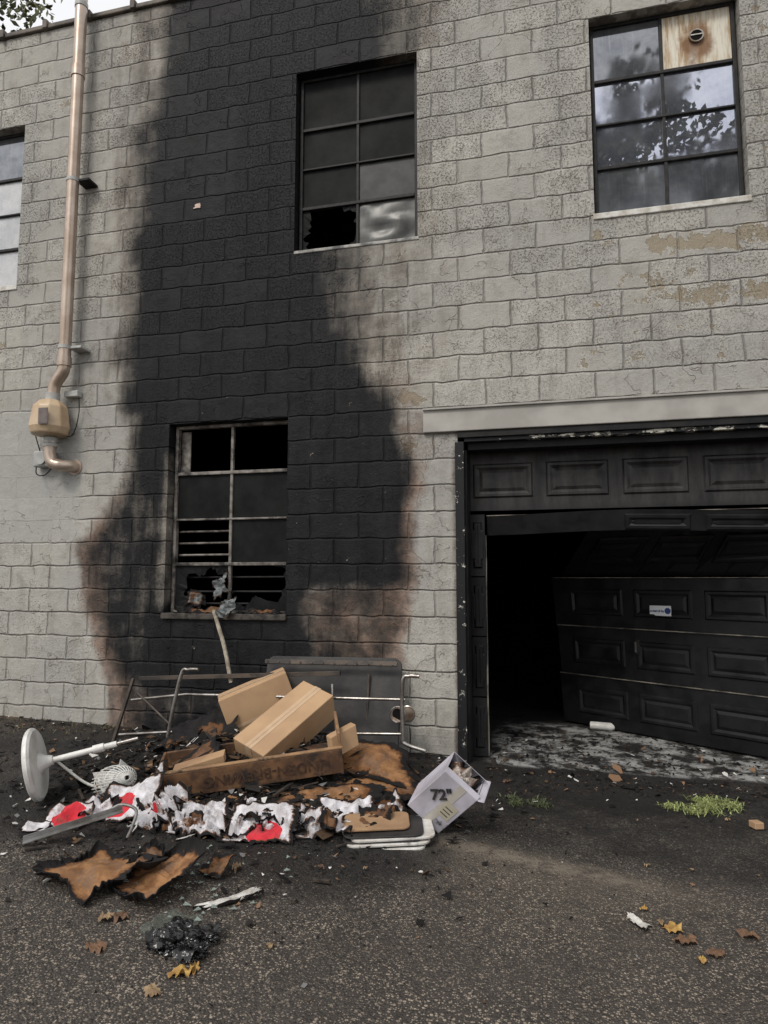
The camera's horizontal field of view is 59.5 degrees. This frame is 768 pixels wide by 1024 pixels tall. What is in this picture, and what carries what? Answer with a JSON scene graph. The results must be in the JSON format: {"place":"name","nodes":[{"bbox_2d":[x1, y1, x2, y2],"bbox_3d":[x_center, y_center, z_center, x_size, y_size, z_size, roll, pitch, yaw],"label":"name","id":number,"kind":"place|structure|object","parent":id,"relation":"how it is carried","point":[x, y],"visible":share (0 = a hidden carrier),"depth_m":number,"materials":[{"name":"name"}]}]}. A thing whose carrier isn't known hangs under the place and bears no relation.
{"place":"outdoors","nodes":[
{"label":"outdoors","id":0,"kind":"place"},
{"bbox_2d":[0,0,149,32],"label":"sky","id":1,"kind":"structure","parent":0,"point":[65,10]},
{"bbox_2d":[0,670,767,1023],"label":"ground","id":2,"kind":"structure","parent":0,"point":[594,970],"depth_m":2.72,"materials":[{"name":"asphalt"}]},
{"bbox_2d":[0,0,62,31],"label":"tree","id":3,"kind":"object","parent":2,"relation":"on","point":[24,10],"visible":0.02,"depth_m":21.21,"materials":[{"name":"green plant"}]},
{"bbox_2d":[21,728,137,801],"bbox_3d":[-1.785,1.467,3.951,0.616,0.422,0.405,3,-6,-25],"label":"pedestal fan","id":4,"kind":"object","parent":2,"relation":"on","point":[37,761],"visible":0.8,"depth_m":3.86,"materials":[{"name":"white plastic"}]},
{"bbox_2d":[22,803,137,844],"bbox_3d":[-1.510,1.558,3.358,0.525,0.134,0.152,1,-6,-11],"label":"bent metal bracket","id":5,"kind":"object","parent":2,"relation":"on","point":[116,809],"visible":1,"depth_m":3.36,"materials":[{"name":"metal"}]},
{"bbox_2d":[32,840,167,905],"bbox_3d":[-1.276,1.551,2.939,0.549,0.103,0.394,-4,-7,38],"label":"burnt cardboard","id":6,"kind":"object","parent":2,"relation":"on","point":[96,868],"visible":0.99,"depth_m":2.89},
{"bbox_2d":[133,837,165,870],"bbox_3d":[-1.070,1.536,3.009,0.167,0.119,0.116,-2,-6,22],"label":"burnt cardboard","id":7,"kind":"object","parent":6,"relation":"on","point":[152,846],"visible":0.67,"depth_m":3.04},
{"bbox_2d":[108,836,207,901],"bbox_3d":[-0.984,1.517,2.869,0.379,0.165,0.367,-4,-7,35],"label":"burnt cardboard","id":8,"kind":"object","parent":2,"relation":"on","point":[185,854],"visible":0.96,"depth_m":2.90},
{"bbox_2d":[0,731,347,883],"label":"burnt wood scraps","id":9,"kind":"object","parent":2,"relation":"on","point":[315,879],"visible":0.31,"depth_m":3.92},
{"bbox_2d":[144,916,222,963],"bbox_3d":[-0.720,1.521,2.391,0.276,0.092,0.246,1,-6,-11],"label":"debris","id":10,"kind":"object","parent":2,"relation":"on","point":[179,938],"visible":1,"depth_m":2.39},
{"bbox_2d":[108,844,292,939],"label":"glass shards","id":11,"kind":"object","parent":2,"relation":"on","point":[197,918],"visible":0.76,"depth_m":2.75,"materials":[{"name":"grey"}]},
{"bbox_2d":[20,759,407,843],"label":"clothes","id":12,"kind":"object","parent":2,"relation":"on","point":[220,819],"visible":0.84,"depth_m":3.56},
{"bbox_2d":[197,851,236,878],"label":"burnt cardboard","id":13,"kind":"object","parent":2,"relation":"on","point":[216,866],"visible":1,"depth_m":3.02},
{"bbox_2d":[12,733,435,840],"bbox_3d":[-1.029,1.645,4.293,3.300,0.357,1.870,-1,-6,14],"label":"charred debris","id":14,"kind":"object","parent":2,"relation":"on","point":[426,770],"visible":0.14,"depth_m":4.12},
{"bbox_2d":[150,729,201,748],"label":"burnt cardboard","id":15,"kind":"object","parent":14,"relation":"on","point":[188,735],"visible":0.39,"depth_m":4.68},
{"bbox_2d":[180,736,219,762],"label":"burnt cardboard","id":16,"kind":"object","parent":14,"relation":"on","point":[207,745],"visible":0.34,"depth_m":4.23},
{"bbox_2d":[171,709,239,734],"bbox_3d":[-1.253,1.571,4.727,0.558,0.347,0.295,-1,-6,14],"label":"burnt cardboard","id":17,"kind":"object","parent":14,"relation":"on","point":[211,720],"visible":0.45,"depth_m":4.77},
{"bbox_2d":[151,711,343,794],"bbox_3d":[-0.816,1.478,4.142,1.108,0.415,0.474,1,-6,-8],"label":"wooden crate","id":18,"kind":"object","parent":14,"relation":"on","point":[211,772],"visible":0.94,"depth_m":3.94,"materials":[{"name":"brown wood"}]},
{"bbox_2d":[233,681,334,758],"bbox_3d":[-0.646,1.427,4.450,0.323,0.536,0.696,-5,-8,43],"label":"cardboard box","id":19,"kind":"object","parent":18,"relation":"on","point":[295,716],"visible":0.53,"depth_m":4.38,"materials":[{"name":"brown"}]},
{"bbox_2d":[326,722,358,753],"bbox_3d":[-0.258,1.423,4.183,0.190,0.191,0.083,3,-6,-26],"label":"cardboard box","id":20,"kind":"object","parent":18,"relation":"in","point":[349,737],"visible":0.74,"depth_m":4.16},
{"bbox_2d":[218,667,291,730],"bbox_3d":[-0.921,1.386,4.911,0.575,0.458,0.232,1,-6,-13],"label":"cardboard box","id":21,"kind":"object","parent":14,"relation":"on","point":[249,703],"visible":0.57,"depth_m":4.80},
{"bbox_2d":[275,783,386,802],"bbox_3d":[-0.347,1.637,3.865,0.688,0.086,0.358,-1,-6,14],"label":"burnt cardboard","id":22,"kind":"object","parent":14,"relation":"on","point":[366,790],"visible":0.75,"depth_m":3.89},
{"bbox_2d":[326,777,410,800],"bbox_3d":[-0.114,1.646,4.060,0.649,0.095,0.327,-1,-6,14],"label":"burnt cardboard","id":23,"kind":"object","parent":14,"relation":"on","point":[368,780],"visible":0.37,"depth_m":4.02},
{"bbox_2d":[342,739,410,775],"bbox_3d":[-0.074,1.591,4.284,0.613,0.226,0.396,-1,-6,14],"label":"burnt cardboard","id":24,"kind":"object","parent":14,"relation":"on","point":[372,754],"visible":0.66,"depth_m":4.26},
{"bbox_2d":[345,766,420,789],"bbox_3d":[-0.040,1.631,4.183,0.665,0.174,0.349,-1,-6,14],"label":"burnt cardboard","id":25,"kind":"object","parent":14,"relation":"on","point":[404,779],"visible":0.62,"depth_m":4.09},
{"bbox_2d":[193,887,263,910],"bbox_3d":[-0.634,1.586,2.754,0.293,0.032,0.054,3,-6,-29],"label":"splintered white lath","id":26,"kind":"object","parent":2,"relation":"on","point":[244,894],"visible":1,"depth_m":2.75,"materials":[{"name":"paint"}]},
{"bbox_2d":[111,667,425,752],"bbox_3d":[-0.878,1.447,4.864,2.433,0.642,0.234,-1,-6,14],"label":"folding bed frame","id":27,"kind":"object","parent":2,"relation":"on","point":[181,676],"visible":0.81,"depth_m":4.92,"materials":[{"name":"silver metal"}]},
{"bbox_2d":[265,656,401,745],"bbox_3d":[-0.399,1.437,4.961,1.066,0.709,0.221,-1,-6,14],"label":"folding table","id":28,"kind":"object","parent":2,"relation":"on","point":[370,677],"visible":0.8,"depth_m":4.93,"materials":[{"name":"metal"}]},
{"bbox_2d":[0,0,767,756],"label":"walls","id":29,"kind":"structure","parent":2,"relation":"on","point":[516,272],"depth_m":5.48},
{"bbox_2d":[33,390,81,475],"bbox_3d":[-2.899,-0.688,5.924,0.461,0.760,0.110,-1,-6,14],"label":"junction box","id":30,"kind":"object","parent":29,"relation":"attached to","point":[38,460],"visible":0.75,"depth_m":5.90,"materials":[{"name":"beige plastic"},{"name":"copper"},{"name":"grey plastic"}]},
{"bbox_2d":[28,0,97,474],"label":"radon vent pipe","id":31,"kind":"object","parent":29,"relation":"attached to","point":[49,423],"visible":1,"depth_m":5.92,"materials":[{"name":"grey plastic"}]},
{"bbox_2d":[171,427,181,610],"bbox_3d":[-1.779,0.059,5.752,0.027,1.600,0.050,-1,-6,14],"label":"frame","id":32,"kind":"object","parent":29,"relation":"attached to","point":[176,490],"visible":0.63,"depth_m":5.74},
{"bbox_2d":[175,562,285,565],"bbox_3d":[-1.280,0.433,5.586,1.004,0.027,0.038,-1,-6,14],"label":"glazing bar","id":33,"kind":"object","parent":32,"relation":"attached to","point":[229,563],"visible":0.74,"depth_m":5.57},
{"bbox_2d":[232,519,286,561],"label":"pane","id":34,"kind":"object","parent":33,"relation":"on","point":[258,540],"visible":0.96,"depth_m":5.55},
{"bbox_2d":[176,517,286,520],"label":"glazing bar","id":35,"kind":"object","parent":32,"relation":"attached to","point":[210,519],"visible":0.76,"depth_m":5.61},
{"bbox_2d":[178,474,229,518],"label":"pane","id":36,"kind":"object","parent":35,"relation":"on","point":[203,496],"visible":1,"depth_m":5.71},
{"bbox_2d":[233,472,286,517],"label":"pane","id":37,"kind":"object","parent":35,"relation":"on","point":[259,494],"visible":0.98,"depth_m":5.59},
{"bbox_2d":[178,468,286,475],"bbox_3d":[-1.280,-0.334,5.662,1.004,0.027,0.038,-1,-6,14],"label":"glazing bar","id":38,"kind":"object","parent":32,"relation":"attached to","point":[232,472],"visible":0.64,"depth_m":5.64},
{"bbox_2d":[161,612,286,620],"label":"sill","id":39,"kind":"structure","parent":29,"relation":"attached to","point":[245,616],"depth_m":5.39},
{"bbox_2d":[171,569,283,618],"bbox_3d":[-1.295,0.661,5.457,0.984,0.408,0.200,-1,-6,14],"label":"melted window film","id":40,"kind":"object","parent":39,"relation":"on","point":[197,599],"visible":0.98,"depth_m":5.50,"materials":[{"name":"plastic"}]},
{"bbox_2d":[173,610,284,613],"bbox_3d":[-1.279,0.828,5.552,1.004,0.027,0.052,-1,-6,14],"label":"frame bottom","id":41,"kind":"object","parent":29,"relation":"on","point":[242,611],"visible":0.26,"depth_m":5.50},
{"bbox_2d":[175,566,227,609],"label":"broken pane","id":42,"kind":"object","parent":41,"relation":"on","point":[182,572],"visible":0.62,"depth_m":5.67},
{"bbox_2d":[228,427,235,599],"bbox_3d":[-1.279,0.046,5.628,0.024,1.544,0.034,-1,-6,14],"label":"mullion","id":43,"kind":"object","parent":41,"relation":"on","point":[231,505],"visible":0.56,"depth_m":5.62},
{"bbox_2d":[231,565,285,610],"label":"broken pane","id":44,"kind":"object","parent":41,"relation":"on","point":[256,602],"visible":0.74,"depth_m":5.48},
{"bbox_2d":[179,420,287,472],"bbox_3d":[-1.278,-0.364,5.688,1.012,0.769,0.078,-1,-6,14],"label":"window frame","id":45,"kind":"structure","parent":29,"relation":"attached to","point":[186,451],"depth_m":5.80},
{"bbox_2d":[0,0,594,248],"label":"roof","id":46,"kind":"structure","parent":29,"relation":"attached to","point":[332,227],"depth_m":9.79,"materials":[{"name":"metal"}]},
{"bbox_2d":[299,80,304,250],"bbox_3d":[-0.703,-2.954,5.777,0.027,1.600,0.050,-1,-6,14],"label":"frame","id":47,"kind":"object","parent":29,"relation":"attached to","point":[301,213],"visible":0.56,"depth_m":5.76,"materials":[{"name":"metal"}]},
{"bbox_2d":[302,193,414,212],"bbox_3d":[-0.218,-2.584,5.615,0.974,0.027,0.038,-1,-6,14],"label":"glazing bar","id":48,"kind":"object","parent":47,"relation":"attached to","point":[351,203],"visible":1,"depth_m":5.60,"materials":[{"name":"metal"}]},
{"bbox_2d":[303,165,355,207],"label":"pane","id":49,"kind":"object","parent":48,"relation":"on","point":[329,186],"visible":1,"depth_m":5.70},
{"bbox_2d":[359,156,414,199],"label":"pane","id":50,"kind":"object","parent":48,"relation":"on","point":[392,177],"visible":1,"depth_m":5.58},
{"bbox_2d":[303,111,413,133],"bbox_3d":[-0.218,-3.291,5.686,0.974,0.027,0.038,-1,-6,14],"label":"glazing bar","id":51,"kind":"object","parent":47,"relation":"attached to","point":[359,122],"visible":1,"depth_m":5.67,"materials":[{"name":"metal"}]},
{"bbox_2d":[304,75,356,129],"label":"pane","id":52,"kind":"object","parent":51,"relation":"on","point":[331,102],"visible":1,"depth_m":5.77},
{"bbox_2d":[360,65,413,119],"bbox_3d":[0.024,-3.531,5.654,0.477,0.458,0.001,-1,-6,14],"label":"pane","id":53,"kind":"object","parent":51,"relation":"on","point":[388,92],"visible":1,"depth_m":5.65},
{"bbox_2d":[303,153,414,172],"bbox_3d":[-0.218,-2.934,5.650,0.974,0.016,0.038,-1,-6,14],"label":"glazing bar","id":54,"kind":"object","parent":47,"relation":"attached to","point":[359,162],"visible":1,"depth_m":5.63,"materials":[{"name":"metal"}]},
{"bbox_2d":[304,126,356,168],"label":"pane","id":55,"kind":"object","parent":54,"relation":"on","point":[329,147],"visible":1,"depth_m":5.73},
{"bbox_2d":[360,116,414,160],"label":"pane","id":56,"kind":"object","parent":54,"relation":"on","point":[389,138],"visible":1,"depth_m":5.61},
{"bbox_2d":[294,236,418,254],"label":"sill","id":57,"kind":"structure","parent":29,"relation":"attached to","point":[358,245],"depth_m":5.46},
{"bbox_2d":[304,60,413,84],"bbox_3d":[-0.217,-3.747,5.738,0.974,0.027,0.048,-1,-6,14],"label":"window header","id":58,"kind":"structure","parent":29,"relation":"attached to","point":[363,71],"depth_m":5.71,"materials":[{"name":"metal"}]},
{"bbox_2d":[414,59,417,235],"bbox_3d":[0.269,-2.977,5.541,0.027,1.600,0.050,-1,-6,14],"label":"frame","id":59,"kind":"object","parent":29,"relation":"attached to","point":[415,128],"visible":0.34,"depth_m":5.53,"materials":[{"name":"metal"}]},
{"bbox_2d":[455,442,467,762],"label":"jamb trim","id":60,"kind":"structure","parent":29,"relation":"attached to","point":[462,702],"depth_m":4.98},
{"bbox_2d":[589,27,598,213],"bbox_3d":[1.629,-3.010,5.211,0.027,1.600,0.050,-1,-6,14],"label":"frame","id":61,"kind":"object","parent":29,"relation":"attached to","point":[594,147],"visible":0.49,"depth_m":5.19,"materials":[{"name":"metal"}]},
{"bbox_2d":[594,58,732,85],"bbox_3d":[2.118,-3.347,5.119,0.984,0.027,0.038,-1,-6,14],"label":"glazing bar","id":62,"kind":"object","parent":61,"relation":"attached to","point":[665,71],"visible":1,"depth_m":5.10,"materials":[{"name":"metal"}]},
{"bbox_2d":[593,20,659,81],"bbox_3d":[1.875,-3.576,5.205,0.482,0.458,0.001,-1,-6,14],"label":"pane","id":63,"kind":"object","parent":62,"relation":"on","point":[633,49],"visible":1,"depth_m":5.20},
{"bbox_2d":[596,104,734,128],"bbox_3d":[2.118,-2.990,5.083,0.984,0.016,0.038,-1,-6,14],"label":"glazing bar","id":64,"kind":"object","parent":61,"relation":"attached to","point":[667,116],"visible":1,"depth_m":5.07,"materials":[{"name":"metal"}]},
{"bbox_2d":[595,75,661,124],"bbox_3d":[1.875,-3.163,5.164,0.482,0.348,0.001,-1,-6,14],"label":"pane","id":65,"kind":"object","parent":64,"relation":"on","point":[628,100],"visible":1,"depth_m":5.16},
{"bbox_2d":[664,64,734,113],"bbox_3d":[2.363,-3.175,5.046,0.482,0.348,0.001,-1,-6,14],"label":"pane","id":66,"kind":"object","parent":64,"relation":"on","point":[702,88],"visible":1,"depth_m":5.04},
{"bbox_2d":[597,148,737,171],"bbox_3d":[2.118,-2.641,5.048,0.984,0.027,0.038,-1,-6,14],"label":"glazing bar","id":67,"kind":"object","parent":61,"relation":"attached to","point":[670,159],"visible":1,"depth_m":5.03,"materials":[{"name":"metal"}]},
{"bbox_2d":[596,119,663,167],"bbox_3d":[1.875,-2.810,5.129,0.482,0.338,0.001,-1,-6,14],"label":"pane","id":68,"kind":"object","parent":67,"relation":"on","point":[630,143],"visible":1,"depth_m":5.13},
{"bbox_2d":[666,108,736,157],"bbox_3d":[2.363,-2.822,5.011,0.482,0.338,0.001,-1,-6,14],"label":"pane","id":69,"kind":"object","parent":67,"relation":"on","point":[703,132],"visible":1,"depth_m":5.01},
{"bbox_2d":[423,390,767,432],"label":"lintel","id":70,"kind":"structure","parent":29,"relation":"attached to","point":[700,406],"depth_m":4.86,"materials":[{"name":"paint"}]},
{"bbox_2d":[422,388,767,410],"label":"lintel flange","id":71,"kind":"object","parent":70,"relation":"attached to","point":[611,398],"visible":1,"depth_m":4.85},
{"bbox_2d":[457,416,767,439],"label":"header trim","id":72,"kind":"structure","parent":29,"relation":"attached to","point":[628,426],"depth_m":4.83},
{"bbox_2d":[468,429,767,453],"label":"header","id":73,"kind":"object","parent":29,"relation":"attached to","point":[639,440],"visible":0.8,"depth_m":4.91,"materials":[{"name":"black paint"}]},
{"bbox_2d":[464,423,767,442],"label":"header peeled","id":74,"kind":"object","parent":73,"relation":"attached to","point":[626,432],"visible":1,"depth_m":4.84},
{"bbox_2d":[593,2,731,68],"bbox_3d":[2.120,-3.586,5.149,0.984,0.464,0.048,-1,-6,14],"label":"plywood panel","id":75,"kind":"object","parent":29,"relation":"attached to","point":[712,22],"depth_m":5.09,"materials":[{"name":"wood"}]},
{"bbox_2d":[593,195,751,219],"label":"sill","id":76,"kind":"structure","parent":29,"relation":"attached to","point":[678,206],"depth_m":4.89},
{"bbox_2d":[729,1,743,195],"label":"frame","id":77,"kind":"object","parent":29,"relation":"attached to","point":[736,100],"visible":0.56,"depth_m":4.95,"materials":[{"name":"metal"}]},
{"bbox_3d":[-0.217,-2.184,5.580,0.974,0.027,0.052,-1,-6,14],"label":"frame bottom","id":78,"kind":"object","parent":29,"relation":"on","visible":0},
{"bbox_2d":[303,205,355,249],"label":"broken pane","id":79,"kind":"object","parent":78,"relation":"on","point":[307,221],"visible":0.66,"depth_m":5.70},
{"bbox_2d":[356,74,359,243],"bbox_3d":[-0.217,-2.966,5.657,0.024,1.544,0.034,-1,-6,14],"label":"mullion","id":80,"kind":"object","parent":78,"relation":"on","point":[358,158],"visible":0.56,"depth_m":5.64,"materials":[{"name":"metal"}]},
{"bbox_2d":[359,197,414,242],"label":"pane","id":81,"kind":"object","parent":78,"relation":"on","point":[387,220],"visible":0.83,"depth_m":5.54,"materials":[{"name":"glass"}]},
{"bbox_3d":[2.119,-2.240,5.014,0.984,0.027,0.052,-1,-6,14],"label":"frame bottom","id":82,"kind":"object","parent":29,"relation":"on","visible":0},
{"bbox_2d":[597,163,665,212],"bbox_3d":[1.875,-2.427,5.091,0.482,0.408,0.001,-1,-6,14],"label":"pane","id":83,"kind":"object","parent":82,"relation":"on","point":[632,188],"visible":0.84,"depth_m":5.09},
{"bbox_2d":[658,18,669,204],"bbox_3d":[2.119,-3.022,5.090,0.024,1.544,0.034,-1,-6,14],"label":"mullion","id":84,"kind":"object","parent":82,"relation":"on","point":[663,111],"visible":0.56,"depth_m":5.08,"materials":[{"name":"metal"}]},
{"bbox_2d":[668,153,739,203],"bbox_3d":[2.363,-2.438,4.973,0.482,0.408,0.001,-1,-6,14],"label":"pane","id":85,"kind":"object","parent":82,"relation":"on","point":[705,178],"visible":0.84,"depth_m":4.97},
{"bbox_3d":[-3.919,-2.095,6.478,0.994,0.027,0.052,-1,-6,14],"label":"frame bottom","id":86,"kind":"object","parent":29,"relation":"on","visible":0},
{"bbox_2d":[0,251,17,286],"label":"pane","id":87,"kind":"object","parent":86,"relation":"on","point":[8,267],"visible":0.59,"depth_m":6.42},
{"bbox_2d":[0,715,767,1023],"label":"scattered debris","id":88,"kind":"object","parent":2,"relation":"on","point":[200,738],"visible":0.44,"depth_m":4.13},
{"bbox_2d":[343,811,434,849],"bbox_3d":[0.016,1.652,3.470,0.479,0.120,0.280,0,-6,-3],"label":"panel stack","id":89,"kind":"object","parent":2,"relation":"on","point":[400,830],"visible":0.83,"depth_m":3.40,"materials":[{"name":"white laminate"}]},
{"bbox_2d":[85,779,759,996],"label":"fallen leaves","id":90,"kind":"object","parent":2,"relation":"on","point":[98,945],"visible":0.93,"depth_m":2.45,"materials":[{"name":"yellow plant"}]},
{"bbox_2d":[408,752,490,832],"bbox_3d":[0.355,1.506,3.620,0.429,0.410,0.311,-1,-6,14],"label":"white carton","id":91,"kind":"object","parent":2,"relation":"on","point":[446,792],"visible":1,"depth_m":3.54,"materials":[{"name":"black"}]},
{"bbox_2d":[464,450,472,762],"bbox_3d":[0.633,0.724,5.116,0.045,2.390,0.208,-1,-6,14],"label":"jamb","id":92,"kind":"object","parent":2,"relation":"on","point":[468,609],"visible":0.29,"depth_m":5.07,"materials":[{"name":"black paint"}]},
{"bbox_2d":[470,514,485,575],"bbox_3d":[0.736,0.261,5.255,0.110,0.480,0.065,-1,-6,14],"label":"torn stile","id":93,"kind":"object","parent":92,"relation":"attached to","point":[478,555],"visible":1,"depth_m":5.23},
{"bbox_2d":[471,577,486,635],"bbox_3d":[0.739,0.735,5.220,0.110,0.450,0.080,-1,-6,14],"label":"torn stile","id":94,"kind":"object","parent":92,"relation":"attached to","point":[478,595],"visible":1,"depth_m":5.20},
{"bbox_2d":[472,637,486,696],"bbox_3d":[0.743,1.194,5.193,0.110,0.450,0.067,-1,-6,14],"label":"torn stile","id":95,"kind":"object","parent":92,"relation":"attached to","point":[479,649],"visible":0.99,"depth_m":5.17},
{"bbox_2d":[473,696,487,755],"bbox_3d":[0.742,1.641,5.146,0.110,0.430,0.073,-1,-6,14],"label":"torn stile","id":96,"kind":"object","parent":2,"relation":"on","point":[480,725],"visible":0.99,"depth_m":5.12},
{"bbox_2d":[497,791,553,808],"bbox_3d":[0.861,1.758,4.083,0.358,0.028,0.319,-1,-6,14],"label":"weed patch","id":97,"kind":"object","parent":2,"relation":"on","point":[516,801],"visible":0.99,"depth_m":4.07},
{"bbox_2d":[560,672,767,757],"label":"garage door panel","id":98,"kind":"object","parent":2,"relation":"on","point":[728,721],"visible":0.98,"depth_m":5.61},
{"bbox_2d":[561,671,767,697],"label":"section edge","id":99,"kind":"object","parent":98,"relation":"on","point":[669,685],"visible":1,"depth_m":5.62,"materials":[{"name":"metal"}]},
{"bbox_2d":[557,625,767,695],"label":"garage door panel","id":100,"kind":"object","parent":99,"relation":"on","point":[733,663],"visible":0.97,"depth_m":5.65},
{"bbox_2d":[557,624,767,637],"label":"section edge","id":101,"kind":"object","parent":100,"relation":"on","point":[666,630],"visible":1,"depth_m":5.66,"materials":[{"name":"metal"}]},
{"bbox_2d":[552,578,767,635],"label":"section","id":102,"kind":"object","parent":101,"relation":"on","point":[726,605],"visible":1,"depth_m":5.69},
{"bbox_2d":[562,530,767,575],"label":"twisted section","id":103,"kind":"object","parent":102,"relation":"on","point":[658,553],"visible":0.85,"depth_m":5.40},
{"bbox_2d":[487,509,767,535],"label":"bent section","id":104,"kind":"object","parent":103,"relation":"on","point":[673,520],"visible":1,"depth_m":4.98,"materials":[{"name":"metal"}]},
{"bbox_2d":[470,441,767,511],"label":"top section","id":105,"kind":"object","parent":104,"relation":"on","point":[712,474],"visible":0.91,"depth_m":5.04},
{"bbox_2d":[657,794,743,816],"bbox_3d":[1.891,1.752,4.020,0.544,0.027,0.445,-1,-6,14],"label":"grass tuft","id":106,"kind":"object","parent":2,"relation":"on","point":[705,804],"visible":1,"depth_m":3.99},
{"bbox_3d":[1.416,-0.740,10.153,13.580,6.800,0.100,-1,-6,14],"label":"interior lining","id":107,"kind":"object","parent":2,"relation":"on","visible":0},
{"bbox_2d":[181,425,469,471],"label":"ceiling","id":108,"kind":"structure","parent":107,"relation":"in","point":[261,447],"depth_m":9.02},
{"bbox_3d":[-4.414,-2.864,6.677,0.027,1.600,0.050,-1,-6,14],"label":"frame","id":109,"kind":"object","parent":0,"visible":0},
{"bbox_2d":[0,247,18,253],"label":"glazing bar","id":110,"kind":"object","parent":109,"relation":"attached to","point":[8,250],"depth_m":6.42,"materials":[{"name":"metal"}]},
{"bbox_2d":[0,216,19,249],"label":"pane","id":111,"kind":"object","parent":110,"relation":"on","point":[9,231],"visible":0.76,"depth_m":6.46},
{"bbox_2d":[0,213,19,218],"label":"glazing bar","id":112,"kind":"object","parent":109,"relation":"attached to","point":[10,215],"depth_m":6.46,"materials":[{"name":"metal"}]},
{"bbox_2d":[0,181,21,215],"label":"pane","id":113,"kind":"object","parent":112,"relation":"on","point":[10,198],"visible":0.77,"depth_m":6.50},
{"bbox_2d":[0,177,21,183],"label":"glazing bar","id":114,"kind":"object","parent":109,"relation":"attached to","point":[10,180],"depth_m":6.49,"materials":[{"name":"metal"}]},
{"bbox_2d":[0,136,24,179],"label":"pane","id":115,"kind":"object","parent":114,"relation":"on","point":[11,157],"visible":0.84,"depth_m":6.54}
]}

